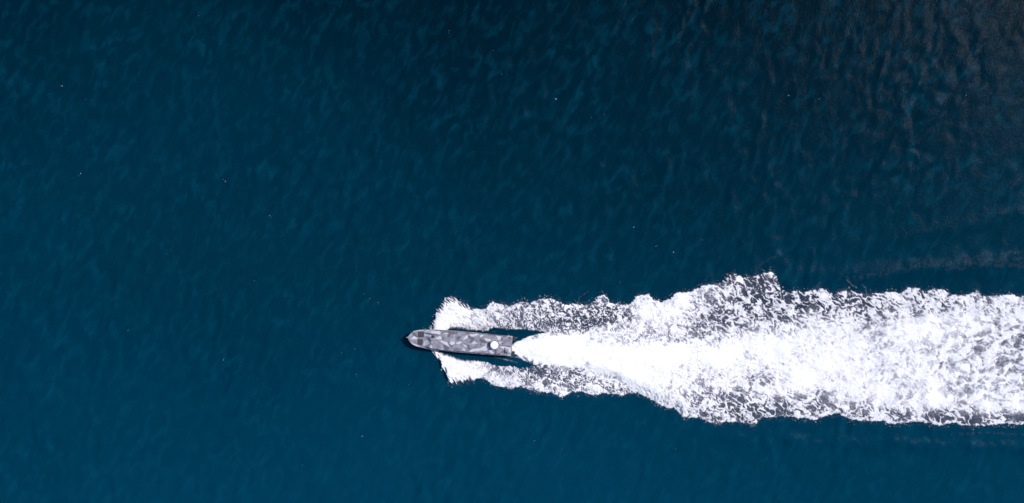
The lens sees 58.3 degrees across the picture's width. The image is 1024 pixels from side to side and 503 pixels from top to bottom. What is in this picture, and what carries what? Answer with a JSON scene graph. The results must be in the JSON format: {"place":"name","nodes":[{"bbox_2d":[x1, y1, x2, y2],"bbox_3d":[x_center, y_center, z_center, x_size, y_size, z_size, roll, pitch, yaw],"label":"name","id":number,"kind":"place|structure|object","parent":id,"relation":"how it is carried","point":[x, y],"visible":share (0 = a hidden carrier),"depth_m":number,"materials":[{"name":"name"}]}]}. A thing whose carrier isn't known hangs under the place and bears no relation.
{"place":"outdoors","nodes":[
{"label":"outdoors","id":0,"kind":"place"},
{"bbox_2d":[0,0,1023,502],"bbox_3d":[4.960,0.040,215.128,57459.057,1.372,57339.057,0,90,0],"label":"water","id":1,"kind":"structure","parent":0,"point":[248,248],"depth_m":215.00,"materials":[{"name":"blue liquid"}]},
{"bbox_2d":[406,329,515,355],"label":"patrol boat","id":2,"kind":"object","parent":1,"relation":"on","point":[462,342],"visible":1,"depth_m":212.75,"materials":[{"name":"paint"}]},
{"bbox_2d":[432,350,638,397],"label":"bow spray","id":3,"kind":"object","parent":1,"relation":"on","point":[455,370],"visible":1,"depth_m":214.60,"materials":[{"name":"liquid"}]},
{"bbox_2d":[430,294,659,342],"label":"bow spray","id":4,"kind":"object","parent":1,"relation":"on","point":[453,313],"visible":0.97,"depth_m":214.60,"materials":[{"name":"liquid"}]},
{"bbox_2d":[512,272,1023,426],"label":"wake foam","id":5,"kind":"object","parent":1,"relation":"on","point":[890,361],"visible":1,"depth_m":214.54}
]}

